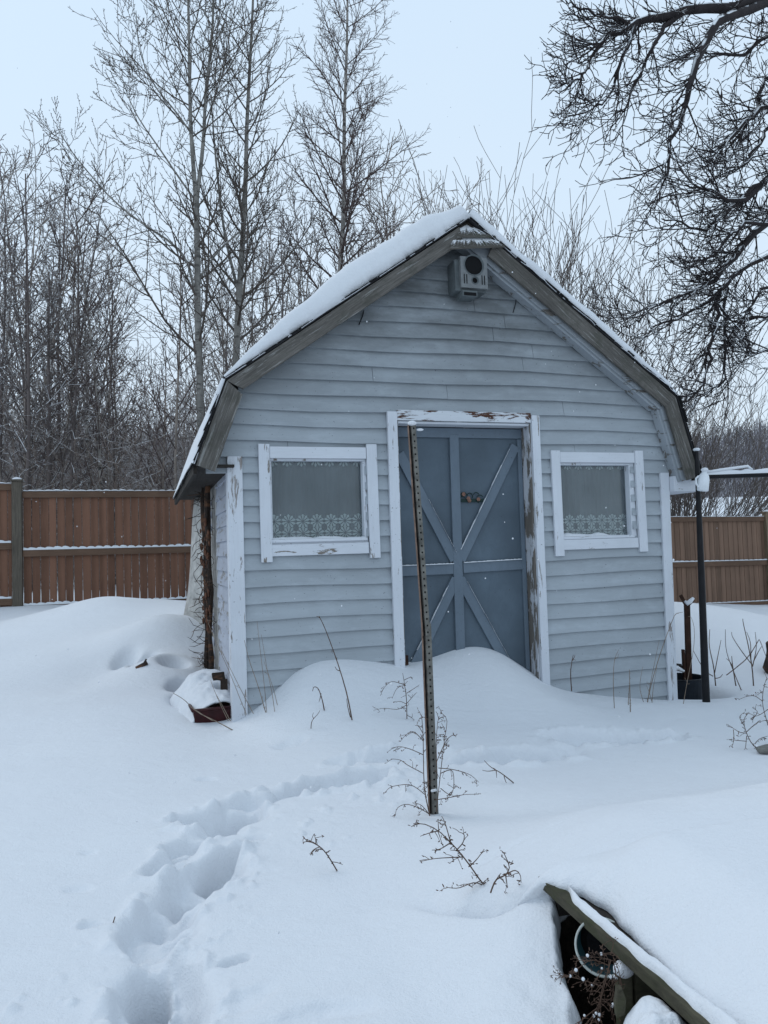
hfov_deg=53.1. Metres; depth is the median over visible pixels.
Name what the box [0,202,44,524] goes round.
sapling
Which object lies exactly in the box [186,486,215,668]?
vine stems
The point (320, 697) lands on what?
dry stalk
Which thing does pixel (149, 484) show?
undergrowth
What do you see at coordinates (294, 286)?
sapling
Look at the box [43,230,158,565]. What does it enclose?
sapling
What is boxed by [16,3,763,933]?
falling snow
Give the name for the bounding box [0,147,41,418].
sapling
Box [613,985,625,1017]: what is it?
wood chunk
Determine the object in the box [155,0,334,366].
poplar tree
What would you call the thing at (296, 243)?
sapling
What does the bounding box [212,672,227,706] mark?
scrap board
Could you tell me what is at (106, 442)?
sapling
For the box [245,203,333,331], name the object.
sapling
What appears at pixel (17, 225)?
sapling
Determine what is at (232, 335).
sapling
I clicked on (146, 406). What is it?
sapling
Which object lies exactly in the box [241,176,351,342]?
sapling
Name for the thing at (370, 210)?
sapling
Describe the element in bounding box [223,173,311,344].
sapling
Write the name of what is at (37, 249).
sapling
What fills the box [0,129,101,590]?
sapling
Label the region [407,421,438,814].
steel post
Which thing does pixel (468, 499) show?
hook rack
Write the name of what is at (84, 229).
sapling
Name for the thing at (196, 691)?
red bin
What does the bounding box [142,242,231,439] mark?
sapling
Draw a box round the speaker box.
[447,254,487,301]
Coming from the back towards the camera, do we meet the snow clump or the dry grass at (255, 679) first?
the dry grass at (255, 679)
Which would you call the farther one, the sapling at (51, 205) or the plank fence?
the sapling at (51, 205)
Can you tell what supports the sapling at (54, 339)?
on the ground at (140, 810)
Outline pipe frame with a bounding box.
[693,448,767,701]
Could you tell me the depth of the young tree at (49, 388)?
15.60 m
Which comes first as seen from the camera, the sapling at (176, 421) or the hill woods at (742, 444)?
the sapling at (176, 421)
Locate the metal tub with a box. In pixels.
[676,663,701,699]
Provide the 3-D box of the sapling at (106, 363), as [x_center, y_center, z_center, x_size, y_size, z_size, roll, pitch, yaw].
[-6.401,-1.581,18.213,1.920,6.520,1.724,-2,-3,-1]
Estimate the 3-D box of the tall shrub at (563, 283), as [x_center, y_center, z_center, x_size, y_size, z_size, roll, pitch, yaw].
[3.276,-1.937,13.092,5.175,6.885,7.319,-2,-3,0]
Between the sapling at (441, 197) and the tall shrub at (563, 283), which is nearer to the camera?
the tall shrub at (563, 283)
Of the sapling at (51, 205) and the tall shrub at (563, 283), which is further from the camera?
the sapling at (51, 205)
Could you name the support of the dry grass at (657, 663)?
on the ground at (140, 810)
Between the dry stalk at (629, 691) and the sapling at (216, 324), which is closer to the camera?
the dry stalk at (629, 691)
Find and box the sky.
[0,0,767,452]
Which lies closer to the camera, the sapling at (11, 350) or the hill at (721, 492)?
the sapling at (11, 350)
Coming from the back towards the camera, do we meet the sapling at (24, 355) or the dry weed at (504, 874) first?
the sapling at (24, 355)
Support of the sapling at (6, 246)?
on the ground at (140, 810)
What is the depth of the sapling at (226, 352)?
21.11 m
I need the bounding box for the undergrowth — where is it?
[0,332,241,591]
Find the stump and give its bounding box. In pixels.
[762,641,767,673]
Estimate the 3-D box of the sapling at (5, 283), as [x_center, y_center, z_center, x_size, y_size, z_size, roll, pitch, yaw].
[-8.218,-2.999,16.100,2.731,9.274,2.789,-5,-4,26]
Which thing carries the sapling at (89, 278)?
on the ground at (140, 810)
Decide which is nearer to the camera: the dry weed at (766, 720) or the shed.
the dry weed at (766, 720)
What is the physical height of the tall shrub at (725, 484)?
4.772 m
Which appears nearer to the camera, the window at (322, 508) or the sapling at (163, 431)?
the window at (322, 508)
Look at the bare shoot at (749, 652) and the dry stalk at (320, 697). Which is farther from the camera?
the bare shoot at (749, 652)
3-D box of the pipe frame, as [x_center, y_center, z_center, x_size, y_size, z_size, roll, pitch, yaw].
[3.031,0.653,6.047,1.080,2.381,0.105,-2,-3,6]
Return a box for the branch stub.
[135,659,147,668]
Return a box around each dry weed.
[303,833,342,870]
[373,676,418,718]
[383,706,480,816]
[408,817,488,890]
[483,760,513,782]
[490,850,520,893]
[550,933,624,1023]
[726,673,767,749]
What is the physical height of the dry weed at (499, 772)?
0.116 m
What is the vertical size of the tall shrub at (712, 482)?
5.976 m
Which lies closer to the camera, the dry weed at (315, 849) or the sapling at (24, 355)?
the dry weed at (315, 849)
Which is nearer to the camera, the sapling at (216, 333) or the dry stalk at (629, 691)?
the dry stalk at (629, 691)
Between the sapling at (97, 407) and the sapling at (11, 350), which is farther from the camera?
the sapling at (11, 350)
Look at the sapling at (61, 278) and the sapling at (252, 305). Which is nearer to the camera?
the sapling at (61, 278)
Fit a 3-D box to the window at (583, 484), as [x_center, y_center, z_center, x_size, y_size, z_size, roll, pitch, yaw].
[1.708,-0.074,6.198,0.851,0.836,0.146,-1,-3,-17]
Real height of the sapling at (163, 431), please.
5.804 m
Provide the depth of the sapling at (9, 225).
35.51 m
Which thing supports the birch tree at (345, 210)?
on the ground at (140, 810)
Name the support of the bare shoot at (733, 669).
on the ground at (140, 810)
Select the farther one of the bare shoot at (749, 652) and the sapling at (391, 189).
the sapling at (391, 189)
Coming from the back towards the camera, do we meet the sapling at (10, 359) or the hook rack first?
the sapling at (10, 359)
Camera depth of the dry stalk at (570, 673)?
5.89 m
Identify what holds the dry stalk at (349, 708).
on the ground at (140, 810)
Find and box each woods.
[0,288,296,544]
[15,419,767,497]
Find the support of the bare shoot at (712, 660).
on the ground at (140, 810)
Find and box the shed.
[173,205,701,721]
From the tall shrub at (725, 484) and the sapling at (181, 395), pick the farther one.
the sapling at (181, 395)
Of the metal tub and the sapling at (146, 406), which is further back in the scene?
the sapling at (146, 406)
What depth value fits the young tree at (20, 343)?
15.36 m
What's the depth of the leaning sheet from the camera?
7.64 m
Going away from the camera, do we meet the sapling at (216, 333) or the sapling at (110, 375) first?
the sapling at (110, 375)
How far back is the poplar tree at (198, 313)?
14.72 m
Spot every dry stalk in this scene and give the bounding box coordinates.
[312,687,324,709]
[316,616,352,719]
[570,656,574,690]
[613,652,618,707]
[628,669,630,711]
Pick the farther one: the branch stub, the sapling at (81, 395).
the sapling at (81, 395)
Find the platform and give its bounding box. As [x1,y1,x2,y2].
[429,783,767,1023]
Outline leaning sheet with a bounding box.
[184,497,204,630]
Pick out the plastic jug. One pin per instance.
(702, 482)
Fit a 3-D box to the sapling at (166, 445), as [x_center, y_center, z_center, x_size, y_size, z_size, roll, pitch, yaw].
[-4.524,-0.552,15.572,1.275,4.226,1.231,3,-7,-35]
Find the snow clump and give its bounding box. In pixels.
[623,995,685,1023]
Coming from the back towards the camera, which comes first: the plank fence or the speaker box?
the plank fence
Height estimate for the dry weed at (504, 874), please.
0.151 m
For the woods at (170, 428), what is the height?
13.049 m
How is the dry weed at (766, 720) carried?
on the ground at (140, 810)
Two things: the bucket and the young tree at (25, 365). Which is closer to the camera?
the bucket
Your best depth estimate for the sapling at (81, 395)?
29.78 m
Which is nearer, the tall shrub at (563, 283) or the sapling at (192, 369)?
the tall shrub at (563, 283)
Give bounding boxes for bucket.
[574,917,618,977]
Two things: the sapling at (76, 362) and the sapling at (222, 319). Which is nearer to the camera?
the sapling at (76, 362)
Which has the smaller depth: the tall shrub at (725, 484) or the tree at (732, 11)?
the tree at (732, 11)
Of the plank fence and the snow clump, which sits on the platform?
the snow clump
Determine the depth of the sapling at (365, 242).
24.81 m
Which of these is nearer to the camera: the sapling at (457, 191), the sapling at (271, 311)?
the sapling at (457, 191)
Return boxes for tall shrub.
[349,59,652,346]
[488,154,767,443]
[643,328,767,515]
[670,417,767,515]
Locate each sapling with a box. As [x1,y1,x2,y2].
[0,115,113,557]
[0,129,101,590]
[0,134,80,482]
[0,144,38,428]
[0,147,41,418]
[0,148,45,357]
[0,177,70,490]
[0,178,36,384]
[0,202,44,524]
[0,232,53,478]
[0,320,17,436]
[1,181,120,489]
[1,197,124,535]
[1,265,68,449]
[3,155,136,564]
[3,237,101,489]
[10,176,99,487]
[10,232,117,489]
[20,160,131,489]
[23,308,105,528]
[25,144,145,583]
[29,137,158,487]
[36,206,141,484]
[36,320,97,486]
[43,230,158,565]
[60,214,149,489]
[62,275,158,489]
[63,280,151,584]
[68,314,155,506]
[69,229,163,487]
[109,162,239,546]
[114,293,210,523]
[119,342,180,488]
[129,387,185,522]
[139,325,209,476]
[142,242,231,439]
[156,252,212,447]
[162,239,255,408]
[172,226,286,428]
[173,254,274,434]
[180,244,250,438]
[183,274,263,412]
[208,204,290,395]
[208,308,255,357]
[221,206,324,374]
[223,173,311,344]
[229,225,312,348]
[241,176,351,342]
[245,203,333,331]
[254,172,328,342]
[268,255,322,309]
[273,152,391,300]
[318,210,397,283]
[322,126,458,258]
[328,160,422,237]
[332,178,400,263]
[344,210,380,259]
[355,157,420,239]
[415,157,489,215]
[421,197,460,211]
[429,170,476,211]
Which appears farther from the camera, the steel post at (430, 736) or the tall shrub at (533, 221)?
the tall shrub at (533, 221)
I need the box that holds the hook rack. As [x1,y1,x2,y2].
[460,492,483,502]
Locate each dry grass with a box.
[173,693,232,729]
[207,620,277,719]
[640,612,694,703]
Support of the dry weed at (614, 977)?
on the ground at (140, 810)
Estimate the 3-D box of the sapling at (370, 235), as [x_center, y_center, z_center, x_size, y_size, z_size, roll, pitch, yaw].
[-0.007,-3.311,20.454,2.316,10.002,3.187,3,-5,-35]
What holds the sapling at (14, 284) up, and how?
on the ground at (140, 810)
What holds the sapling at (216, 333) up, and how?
on the ground at (140, 810)
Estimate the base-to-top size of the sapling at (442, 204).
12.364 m
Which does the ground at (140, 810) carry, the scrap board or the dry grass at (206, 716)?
the dry grass at (206, 716)
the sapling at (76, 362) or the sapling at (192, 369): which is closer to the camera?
the sapling at (76, 362)
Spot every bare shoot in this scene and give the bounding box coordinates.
[694,630,722,685]
[725,629,767,689]
[731,622,761,685]
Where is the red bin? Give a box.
[170,669,230,722]
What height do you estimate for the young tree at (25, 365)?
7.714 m
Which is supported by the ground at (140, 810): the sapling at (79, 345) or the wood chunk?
the sapling at (79, 345)
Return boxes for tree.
[0,224,84,581]
[0,238,114,489]
[0,255,51,482]
[26,0,305,459]
[32,252,141,522]
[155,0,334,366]
[262,0,431,296]
[524,0,767,438]
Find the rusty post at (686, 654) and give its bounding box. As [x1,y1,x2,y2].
[679,594,694,679]
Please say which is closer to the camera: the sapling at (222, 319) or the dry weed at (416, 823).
the dry weed at (416, 823)
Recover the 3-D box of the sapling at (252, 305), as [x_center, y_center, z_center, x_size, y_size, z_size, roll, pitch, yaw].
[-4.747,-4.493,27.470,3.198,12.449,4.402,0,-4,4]
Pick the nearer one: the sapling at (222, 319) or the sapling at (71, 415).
the sapling at (71, 415)
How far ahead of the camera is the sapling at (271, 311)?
27.26 m
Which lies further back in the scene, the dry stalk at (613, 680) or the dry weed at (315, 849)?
the dry stalk at (613, 680)
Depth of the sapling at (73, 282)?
27.54 m
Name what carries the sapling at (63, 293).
on the ground at (140, 810)
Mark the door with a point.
(466, 544)
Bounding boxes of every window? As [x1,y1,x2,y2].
[258,444,380,562]
[550,450,647,555]
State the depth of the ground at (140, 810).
3.42 m
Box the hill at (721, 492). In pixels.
[79,443,767,498]
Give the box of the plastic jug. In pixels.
[695,467,709,491]
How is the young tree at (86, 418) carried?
on the ground at (140, 810)
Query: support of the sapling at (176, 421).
on the ground at (140, 810)
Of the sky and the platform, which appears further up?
the sky
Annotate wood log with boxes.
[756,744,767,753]
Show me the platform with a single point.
(675, 889)
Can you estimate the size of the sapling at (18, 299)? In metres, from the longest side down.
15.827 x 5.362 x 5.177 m
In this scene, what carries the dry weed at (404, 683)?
on the ground at (140, 810)
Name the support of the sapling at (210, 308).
on the ground at (140, 810)
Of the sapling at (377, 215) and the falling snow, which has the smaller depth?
the falling snow
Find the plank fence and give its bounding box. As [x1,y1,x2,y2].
[0,477,767,606]
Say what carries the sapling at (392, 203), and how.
on the ground at (140, 810)
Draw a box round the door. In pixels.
[398,427,529,670]
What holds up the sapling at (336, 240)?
on the ground at (140, 810)
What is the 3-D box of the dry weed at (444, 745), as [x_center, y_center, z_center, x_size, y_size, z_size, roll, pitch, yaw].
[0.201,1.065,3.263,0.416,0.480,0.093,-2,-3,0]
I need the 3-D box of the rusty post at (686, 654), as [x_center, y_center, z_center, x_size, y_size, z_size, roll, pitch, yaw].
[2.781,1.324,6.983,0.141,1.149,0.047,-2,-3,0]
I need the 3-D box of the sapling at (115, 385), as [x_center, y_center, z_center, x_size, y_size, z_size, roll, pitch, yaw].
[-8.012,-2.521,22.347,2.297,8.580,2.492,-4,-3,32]
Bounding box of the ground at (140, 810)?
[0,496,767,1023]
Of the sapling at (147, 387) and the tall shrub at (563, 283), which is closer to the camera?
the tall shrub at (563, 283)
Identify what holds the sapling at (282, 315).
on the ground at (140, 810)

